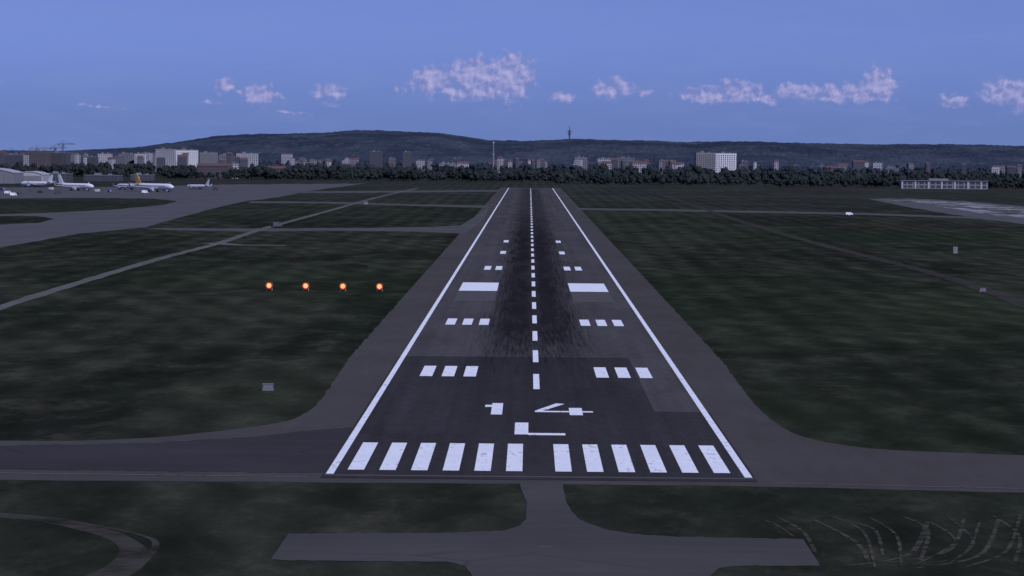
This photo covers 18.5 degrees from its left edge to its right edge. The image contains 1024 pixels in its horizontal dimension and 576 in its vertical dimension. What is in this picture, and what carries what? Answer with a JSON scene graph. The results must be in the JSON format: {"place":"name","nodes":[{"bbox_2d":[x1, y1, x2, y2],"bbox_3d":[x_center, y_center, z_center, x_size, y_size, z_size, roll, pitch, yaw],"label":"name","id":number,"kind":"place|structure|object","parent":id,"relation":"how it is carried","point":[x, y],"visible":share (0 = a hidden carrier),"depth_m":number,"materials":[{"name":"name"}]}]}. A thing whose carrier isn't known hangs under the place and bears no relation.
{"place":"outdoors","nodes":[
{"label":"outdoors","id":0,"kind":"place"},
{"bbox_2d":[52,174,72,182],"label":"walls","id":1,"kind":"structure","parent":0,"point":[62,176],"depth_m":3300.86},
{"bbox_2d":[50,174,70,180],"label":"windows","id":2,"kind":"structure","parent":1,"relation":"attached to","point":[63,177],"depth_m":3300.55,"materials":[{"name":"grey glass"}]},
{"bbox_2d":[0,513,147,575],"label":"dirt track","id":3,"kind":"structure","parent":0,"point":[132,552],"depth_m":269.71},
{"bbox_2d":[75,155,80,163],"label":"walls","id":4,"kind":"structure","parent":0,"point":[78,158],"depth_m":4849.81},
{"bbox_2d":[0,198,175,213],"bbox_3d":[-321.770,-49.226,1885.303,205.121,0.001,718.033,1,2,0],"label":"grass island","id":5,"kind":"structure","parent":0,"point":[26,205],"depth_m":1975.66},
{"bbox_2d":[36,520,158,575],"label":"dirt track","id":6,"kind":"structure","parent":0,"point":[146,558],"depth_m":266.24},
{"bbox_2d":[84,175,122,180],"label":"walls","id":7,"kind":"structure","parent":0,"point":[118,178],"depth_m":3500.88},
{"bbox_2d":[107,159,114,168],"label":"walls","id":8,"kind":"structure","parent":0,"point":[112,162],"depth_m":4851.73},
{"bbox_2d":[131,175,154,180],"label":"walls","id":9,"kind":"structure","parent":0,"point":[152,177],"depth_m":3600.42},
{"bbox_2d":[143,153,152,162],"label":"walls","id":10,"kind":"structure","parent":0,"point":[149,156],"depth_m":5848.59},
{"bbox_2d":[156,158,164,171],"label":"walls","id":11,"kind":"structure","parent":0,"point":[161,161],"depth_m":4727.57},
{"bbox_2d":[177,157,186,165],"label":"walls","id":12,"kind":"structure","parent":0,"point":[182,161],"depth_m":4708.32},
{"bbox_2d":[0,188,417,309],"bbox_3d":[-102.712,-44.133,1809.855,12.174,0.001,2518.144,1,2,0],"label":"service road","id":13,"kind":"structure","parent":0,"point":[42,294],"depth_m":924.22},
{"bbox_2d":[270,222,281,226],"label":"service van","id":14,"kind":"object","parent":13,"relation":"on","point":[274,224],"visible":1,"depth_m":1411.78,"materials":[{"name":"white metal"}]},
{"bbox_2d":[239,160,247,166],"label":"walls","id":15,"kind":"structure","parent":0,"point":[242,162],"depth_m":4751.48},
{"bbox_2d":[281,154,292,165],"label":"walls","id":16,"kind":"structure","parent":0,"point":[286,156],"depth_m":6615.77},
{"bbox_2d":[369,150,382,167],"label":"apartment tower","id":17,"kind":"structure","parent":0,"point":[376,158],"depth_m":5596.74,"materials":[{"name":"grey concrete"}]},
{"bbox_2d":[369,152,382,167],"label":"windows","id":18,"kind":"structure","parent":17,"relation":"in","point":[370,152],"depth_m":5596.20,"materials":[{"name":"grey glass"}]},
{"bbox_2d":[403,151,411,167],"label":"apartment tower","id":19,"kind":"structure","parent":0,"point":[407,158],"depth_m":5696.39,"materials":[{"name":"grey concrete"}]},
{"bbox_2d":[416,161,424,168],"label":"walls","id":20,"kind":"structure","parent":0,"point":[421,165],"depth_m":5780.90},
{"bbox_2d":[497,159,502,172],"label":"walls","id":21,"kind":"structure","parent":0,"point":[499,163],"depth_m":4958.43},
{"bbox_2d":[0,170,1023,575],"bbox_3d":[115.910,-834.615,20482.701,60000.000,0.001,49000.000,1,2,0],"label":"ground","id":22,"kind":"structure","parent":0,"point":[818,342],"depth_m":535.47,"materials":[{"name":"green plant"}]},
{"bbox_2d":[0,168,23,183],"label":"aircraft hangar","id":23,"kind":"structure","parent":22,"relation":"on","point":[9,176],"depth_m":3151.08,"materials":[{"name":"grey metal"}]},
{"bbox_2d":[0,174,10,183],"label":"doors","id":24,"kind":"structure","parent":23,"relation":"in","point":[7,177],"depth_m":3150.70,"materials":[{"name":"grey metal"}]},
{"bbox_2d":[4,153,22,166],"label":"office block","id":25,"kind":"structure","parent":22,"relation":"on","point":[10,159],"depth_m":4900.54,"materials":[{"name":"grey concrete"}]},
{"bbox_2d":[5,156,22,166],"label":"windows","id":26,"kind":"structure","parent":25,"relation":"in","point":[5,156],"depth_m":4900.19,"materials":[{"name":"grey glass"}]},
{"bbox_2d":[23,155,28,165],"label":"walls","id":27,"kind":"structure","parent":22,"relation":"on","point":[26,159],"depth_m":5001.33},
{"bbox_2d":[24,171,49,181],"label":"aircraft hangar","id":28,"kind":"structure","parent":22,"relation":"on","point":[36,176],"depth_m":3250.79,"materials":[{"name":"grey metal"}]},
{"bbox_2d":[24,176,40,180],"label":"doors","id":29,"kind":"structure","parent":28,"relation":"in","point":[26,178],"depth_m":3250.71,"materials":[{"name":"grey metal"}]},
{"bbox_2d":[29,149,50,167],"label":"office block","id":30,"kind":"structure","parent":22,"relation":"on","point":[38,157],"depth_m":4900.48,"materials":[{"name":"concrete"}]},
{"bbox_2d":[30,153,50,166],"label":"windows","id":31,"kind":"structure","parent":30,"relation":"in","point":[30,153],"depth_m":4900.19,"materials":[{"name":"grey glass"}]},
{"bbox_2d":[51,151,70,165],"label":"office block","id":32,"kind":"structure","parent":22,"relation":"on","point":[56,157],"depth_m":4920.21,"materials":[{"name":"grey concrete"}]},
{"bbox_2d":[51,155,70,164],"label":"windows","id":33,"kind":"structure","parent":32,"relation":"in","point":[51,155],"depth_m":4920.57,"materials":[{"name":"grey glass"}]},
{"bbox_2d":[57,140,74,164],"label":"tower crane","id":34,"kind":"object","parent":22,"relation":"on","point":[63,149],"visible":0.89,"depth_m":4848.90,"materials":[{"name":"metal"}]},
{"bbox_2d":[81,156,97,165],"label":"apartment block","id":35,"kind":"structure","parent":22,"relation":"on","point":[92,160],"depth_m":5099.10,"materials":[{"name":"grey concrete"}]},
{"bbox_2d":[97,153,111,163],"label":"apartment block","id":36,"kind":"structure","parent":22,"relation":"on","point":[102,157],"depth_m":5298.99,"materials":[{"name":"grey concrete"}]},
{"bbox_2d":[115,155,127,164],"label":"apartment block","id":37,"kind":"structure","parent":22,"relation":"on","point":[119,159],"depth_m":5299.73,"materials":[{"name":"grey concrete"}]},
{"bbox_2d":[119,154,131,161],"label":"walls","id":38,"kind":"structure","parent":22,"relation":"on","point":[130,158],"depth_m":5400.31,"materials":[{"name":"grey concrete"}]},
{"bbox_2d":[134,152,145,163],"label":"apartment block","id":39,"kind":"structure","parent":22,"relation":"on","point":[137,154],"depth_m":5198.47,"materials":[{"name":"grey concrete"}]},
{"bbox_2d":[156,148,176,166],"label":"apartment block","id":40,"kind":"structure","parent":22,"relation":"on","point":[169,154],"depth_m":4998.45,"materials":[{"name":"grey concrete"}]},
{"bbox_2d":[156,150,175,165],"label":"windows","id":41,"kind":"structure","parent":40,"relation":"in","point":[156,150],"depth_m":4998.06,"materials":[{"name":"grey glass"}]},
{"bbox_2d":[0,427,351,472],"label":"taxiway","id":42,"kind":"structure","parent":22,"relation":"on","point":[305,451],"depth_m":348.27,"materials":[{"name":"asphalt"}]},
{"bbox_2d":[0,183,364,246],"bbox_3d":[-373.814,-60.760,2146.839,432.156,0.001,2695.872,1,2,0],"label":"apron","id":43,"kind":"object","parent":22,"relation":"on","point":[186,203],"visible":0.81,"depth_m":1919.28,"materials":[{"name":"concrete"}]},
{"bbox_2d":[0,216,52,224],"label":"grass island","id":44,"kind":"structure","parent":43,"relation":"on","point":[4,220],"depth_m":1523.10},
{"bbox_2d":[20,175,56,186],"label":"parked airliner","id":45,"kind":"object","parent":43,"relation":"on","point":[35,183],"visible":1,"depth_m":2843.37,"materials":[{"name":"white paint"}]},
{"bbox_2d":[53,174,93,190],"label":"parked airliner","id":46,"kind":"object","parent":43,"relation":"on","point":[78,186],"visible":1,"depth_m":2634.96,"materials":[{"name":"white paint"}]},
{"bbox_2d":[112,183,135,189],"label":"parked airliner","id":47,"kind":"object","parent":43,"relation":"on","point":[121,186],"visible":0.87,"depth_m":2712.23,"materials":[{"name":"white paint"}]},
{"bbox_2d":[128,173,173,191],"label":"parked airliner","id":48,"kind":"object","parent":43,"relation":"on","point":[156,187],"visible":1,"depth_m":2594.93,"materials":[{"name":"white paint"}]},
{"bbox_2d":[186,179,211,188],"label":"parked airliner","id":49,"kind":"object","parent":43,"relation":"on","point":[189,186],"visible":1,"depth_m":2802.38,"materials":[{"name":"white paint"}]},
{"bbox_2d":[176,148,197,165],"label":"apartment block","id":50,"kind":"structure","parent":22,"relation":"on","point":[193,157],"depth_m":5008.92,"materials":[{"name":"white paint"}]},
{"bbox_2d":[177,150,196,163],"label":"windows","id":51,"kind":"structure","parent":50,"relation":"in","point":[177,150],"depth_m":5009.05,"materials":[{"name":"grey glass"}]},
{"bbox_2d":[199,151,216,162],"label":"apartment block","id":52,"kind":"structure","parent":22,"relation":"on","point":[206,157],"depth_m":5048.54,"materials":[{"name":"grey concrete"}]},
{"bbox_2d":[199,154,215,162],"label":"windows","id":53,"kind":"structure","parent":52,"relation":"in","point":[199,154],"depth_m":5048.34,"materials":[{"name":"grey glass"}]},
{"bbox_2d":[196,166,231,178],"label":"walls","id":54,"kind":"structure","parent":22,"relation":"on","point":[212,170],"depth_m":3949.32,"materials":[{"name":"concrete"}]},
{"bbox_2d":[196,163,232,165],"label":"roof","id":55,"kind":"structure","parent":54,"relation":"on","point":[214,164],"depth_m":3953.80,"materials":[{"name":"ceramic"}]},
{"bbox_2d":[197,167,231,177],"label":"windows","id":56,"kind":"structure","parent":54,"relation":"attached to","point":[213,169],"depth_m":3949.27,"materials":[{"name":"grey glass"}]},
{"bbox_2d":[219,153,233,162],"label":"apartment block","id":57,"kind":"structure","parent":22,"relation":"on","point":[223,156],"depth_m":5198.51,"materials":[{"name":"grey concrete"}]},
{"bbox_2d":[226,154,232,162],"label":"walls","id":58,"kind":"structure","parent":22,"relation":"on","point":[230,157],"depth_m":4924.36,"materials":[{"name":"concrete"}]},
{"bbox_2d":[206,243,285,245],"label":"footpath","id":59,"kind":"structure","parent":22,"relation":"on","point":[242,244],"depth_m":1142.11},
{"bbox_2d":[236,152,258,166],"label":"apartment block","id":60,"kind":"structure","parent":22,"relation":"on","point":[252,157],"depth_m":5098.27,"materials":[{"name":"grey concrete"}]},
{"bbox_2d":[262,383,273,390],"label":"equipment cabinet","id":61,"kind":"object","parent":22,"relation":"on","point":[267,386],"visible":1,"depth_m":444.33,"materials":[{"name":"metal"}]},
{"bbox_2d":[266,282,272,290],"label":"precision approach light","id":62,"kind":"object","parent":22,"relation":"on","point":[269,285],"visible":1,"depth_m":765.10,"materials":[{"name":"glass"}]},
{"bbox_2d":[302,283,309,290],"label":"precision approach light","id":63,"kind":"object","parent":22,"relation":"on","point":[305,285],"visible":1,"depth_m":765.07,"materials":[{"name":"glass"}]},
{"bbox_2d":[149,208,487,233],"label":"taxiway","id":64,"kind":"structure","parent":22,"relation":"on","point":[465,227],"depth_m":1381.60,"materials":[{"name":"asphalt"}]},
{"bbox_2d":[340,283,346,290],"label":"precision approach light","id":65,"kind":"object","parent":22,"relation":"on","point":[343,285],"visible":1,"depth_m":765.05,"materials":[{"name":"glass"}]},
{"bbox_2d":[325,263,368,268],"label":"grass patch","id":66,"kind":"object","parent":22,"relation":"on","point":[347,266],"visible":1,"depth_m":932.00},
{"bbox_2d":[249,201,488,207],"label":"taxiway","id":67,"kind":"structure","parent":22,"relation":"on","point":[478,206],"depth_m":2076.44,"materials":[{"name":"asphalt"}]},
{"bbox_2d":[376,283,382,290],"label":"precision approach light","id":68,"kind":"object","parent":22,"relation":"on","point":[379,286],"visible":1,"depth_m":765.01,"materials":[{"name":"glass"}]},
{"bbox_2d":[287,190,498,192],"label":"taxiway","id":69,"kind":"structure","parent":22,"relation":"on","point":[392,191],"depth_m":2765.46,"materials":[{"name":"asphalt"}]},
{"bbox_2d":[492,142,493,168],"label":"factory chimney","id":70,"kind":"object","parent":22,"relation":"on","point":[493,157],"visible":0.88,"depth_m":5194.66,"materials":[{"name":"grey concrete"}]},
{"bbox_2d":[0,161,1023,188],"bbox_3d":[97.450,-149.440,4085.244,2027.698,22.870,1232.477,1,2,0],"label":"tree line","id":71,"kind":"object","parent":22,"relation":"on","point":[631,174],"visible":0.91,"depth_m":3911.97,"materials":[{"name":"green plant"}]},
{"bbox_2d":[0,159,1023,176],"bbox_3d":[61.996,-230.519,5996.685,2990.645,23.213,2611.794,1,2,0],"label":"distant woodland","id":72,"kind":"object","parent":22,"relation":"on","point":[905,170],"visible":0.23,"depth_m":5311.21,"materials":[{"name":"green plant"}]},
{"bbox_2d":[0,187,1023,492],"bbox_3d":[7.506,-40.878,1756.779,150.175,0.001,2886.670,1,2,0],"label":"runway shoulder","id":73,"kind":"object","parent":22,"relation":"on","point":[770,451],"visible":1,"depth_m":376.02},
{"bbox_2d":[31,473,298,476],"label":"taxiway edge line","id":74,"kind":"object","parent":73,"relation":"on","point":[147,474],"visible":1,"depth_m":326.65,"materials":[{"name":"paint"}]},
{"bbox_2d":[777,483,1023,488],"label":"taxiway edge line","id":75,"kind":"object","parent":73,"relation":"on","point":[894,485],"visible":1,"depth_m":322.37,"materials":[{"name":"paint"}]},
{"bbox_2d":[321,188,757,481],"bbox_3d":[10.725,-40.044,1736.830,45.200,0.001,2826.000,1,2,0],"label":"runway","id":76,"kind":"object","parent":22,"relation":"on","point":[413,409],"visible":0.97,"depth_m":468.39,"materials":[{"name":"asphalt"}]},
{"bbox_2d":[324,188,753,478],"bbox_3d":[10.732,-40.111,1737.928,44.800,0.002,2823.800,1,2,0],"label":"runway markings","id":77,"kind":"object","parent":76,"relation":"on","point":[469,291],"visible":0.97,"depth_m":363.38,"materials":[{"name":"white paint"}]},
{"bbox_2d":[271,482,818,575],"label":"taxiway","id":78,"kind":"structure","parent":22,"relation":"on","point":[562,534],"depth_m":267.96,"materials":[{"name":"asphalt"}]},
{"bbox_2d":[633,163,646,172],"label":"walls","id":79,"kind":"structure","parent":22,"relation":"on","point":[639,165],"depth_m":4764.91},
{"bbox_2d":[694,151,715,173],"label":"office block","id":80,"kind":"structure","parent":22,"relation":"on","point":[704,161],"depth_m":4994.57,"materials":[{"name":"grey concrete"}]},
{"bbox_2d":[695,155,714,170],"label":"windows","id":81,"kind":"structure","parent":80,"relation":"in","point":[695,155],"depth_m":4994.40,"materials":[{"name":"grey glass"}]},
{"bbox_2d":[716,152,736,172],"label":"office block","id":82,"kind":"structure","parent":22,"relation":"on","point":[727,160],"depth_m":4954.19,"materials":[{"name":"white paint"}]},
{"bbox_2d":[716,155,736,172],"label":"windows","id":83,"kind":"structure","parent":82,"relation":"in","point":[716,155],"depth_m":4954.33,"materials":[{"name":"grey glass"}]},
{"bbox_2d":[742,516,793,535],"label":"flattened grass track","id":84,"kind":"structure","parent":22,"relation":"on","point":[786,531],"depth_m":286.08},
{"bbox_2d":[577,208,1023,219],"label":"taxiway","id":85,"kind":"structure","parent":22,"relation":"on","point":[790,212],"depth_m":1896.66,"materials":[{"name":"asphalt"}]},
{"bbox_2d":[812,519,869,562],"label":"flattened grass track","id":86,"kind":"structure","parent":22,"relation":"on","point":[862,549],"depth_m":276.15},
{"bbox_2d":[830,516,875,567],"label":"flattened grass track","id":87,"kind":"structure","parent":22,"relation":"on","point":[869,544],"depth_m":276.16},
{"bbox_2d":[850,522,884,554],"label":"flattened grass track","id":88,"kind":"structure","parent":22,"relation":"on","point":[879,541],"depth_m":277.77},
{"bbox_2d":[872,163,881,169],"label":"walls","id":89,"kind":"structure","parent":22,"relation":"on","point":[876,164],"depth_m":5795.83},
{"bbox_2d":[868,517,902,565],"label":"flattened grass track","id":90,"kind":"structure","parent":22,"relation":"on","point":[898,544],"depth_m":276.30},
{"bbox_2d":[844,522,929,566],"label":"flattened grass track","id":91,"kind":"structure","parent":22,"relation":"on","point":[920,540],"depth_m":273.57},
{"bbox_2d":[901,516,929,559],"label":"flattened grass track","id":92,"kind":"structure","parent":22,"relation":"on","point":[925,546],"depth_m":275.83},
{"bbox_2d":[880,519,965,562],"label":"flattened grass track","id":93,"kind":"structure","parent":22,"relation":"on","point":[959,534],"depth_m":274.70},
{"bbox_2d":[914,522,956,564],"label":"flattened grass track","id":94,"kind":"structure","parent":22,"relation":"on","point":[953,542],"depth_m":273.83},
{"bbox_2d":[891,522,980,566],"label":"flattened grass track","id":95,"kind":"structure","parent":22,"relation":"on","point":[976,531],"depth_m":279.14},
{"bbox_2d":[898,178,988,188],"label":"airport office","id":96,"kind":"structure","parent":22,"relation":"on","point":[932,183],"depth_m":3445.62,"materials":[{"name":"grey concrete"}]},
{"bbox_2d":[903,182,985,187],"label":"windows","id":97,"kind":"structure","parent":96,"relation":"in","point":[921,186],"depth_m":3445.19,"materials":[{"name":"grey glass"}]},
{"bbox_2d":[866,198,1023,223],"bbox_3d":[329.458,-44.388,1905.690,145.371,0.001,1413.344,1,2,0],"label":"taxiway","id":98,"kind":"structure","parent":22,"relation":"on","point":[932,207],"depth_m":2112.11,"materials":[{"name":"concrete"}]},
{"bbox_2d":[917,517,1000,567],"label":"flattened grass track","id":99,"kind":"structure","parent":22,"relation":"on","point":[990,541],"depth_m":272.74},
{"bbox_2d":[946,516,974,562],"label":"flattened grass track","id":100,"kind":"structure","parent":22,"relation":"on","point":[971,538],"depth_m":276.52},
{"bbox_2d":[967,515,1021,566],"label":"flattened grass track","id":101,"kind":"structure","parent":22,"relation":"on","point":[1009,546],"depth_m":274.89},
{"bbox_2d":[992,516,1021,560],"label":"flattened grass track","id":102,"kind":"structure","parent":22,"relation":"on","point":[1018,551],"depth_m":276.08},
{"bbox_2d":[0,0,1023,150],"label":"sky","id":103,"kind":"structure","parent":0,"point":[88,74],"materials":[{"name":"blue"}]},
{"bbox_2d":[7,130,1023,173],"bbox_3d":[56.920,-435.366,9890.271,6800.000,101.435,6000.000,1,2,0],"label":"hills","id":104,"kind":"structure","parent":0,"point":[339,146],"depth_m":8039.29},
{"bbox_2d":[575,160,582,165],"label":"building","id":105,"kind":"structure","parent":0,"point":[580,162],"depth_m":5379.06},
{"bbox_2d":[575,156,586,168],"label":"apartment tower","id":106,"kind":"structure","parent":0,"point":[583,158],"depth_m":5494.73,"materials":[{"name":"grey concrete"}]},
{"bbox_2d":[597,157,610,162],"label":"apartment block","id":107,"kind":"structure","parent":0,"point":[602,159],"depth_m":5594.43,"materials":[{"name":"grey concrete"}]},
{"bbox_2d":[617,157,633,167],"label":"apartment block","id":108,"kind":"structure","parent":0,"point":[624,159],"depth_m":5694.62,"materials":[{"name":"grey concrete"}]},
{"bbox_2d":[570,191,865,198],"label":"perimeter track","id":109,"kind":"structure","parent":0,"point":[724,194],"depth_m":2722.38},
{"bbox_2d":[776,517,817,554],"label":"flattened grass track","id":110,"kind":"structure","parent":0,"point":[810,542],"depth_m":278.75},
{"bbox_2d":[655,193,1023,306],"bbox_3d":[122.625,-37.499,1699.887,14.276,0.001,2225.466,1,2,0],"label":"perimeter track","id":111,"kind":"structure","parent":0,"point":[1004,296],"depth_m":998.97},
{"bbox_2d":[852,162,864,170],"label":"walls","id":112,"kind":"structure","parent":0,"point":[858,165],"depth_m":5899.83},
{"bbox_2d":[891,200,1023,212],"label":"pale pavement","id":113,"kind":"structure","parent":0,"point":[984,206],"depth_m":2246.03,"materials":[{"name":"concrete"}]},
{"bbox_2d":[935,205,1023,217],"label":"pale pavement","id":114,"kind":"structure","parent":0,"point":[998,213],"depth_m":1958.83,"materials":[{"name":"concrete"}]},
{"bbox_2d":[991,167,999,173],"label":"walls","id":115,"kind":"structure","parent":0,"point":[994,168],"depth_m":4746.27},
{"bbox_2d":[1007,168,1015,173],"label":"walls","id":116,"kind":"structure","parent":0,"point":[1011,169],"depth_m":5235.65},
{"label":"walls","id":117,"kind":"object","parent":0,"visible":0},
{"bbox_2d":[265,166,285,168],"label":"roof","id":118,"kind":"structure","parent":117,"relation":"on","point":[278,167],"depth_m":4101.65,"materials":[{"name":"ceramic"}]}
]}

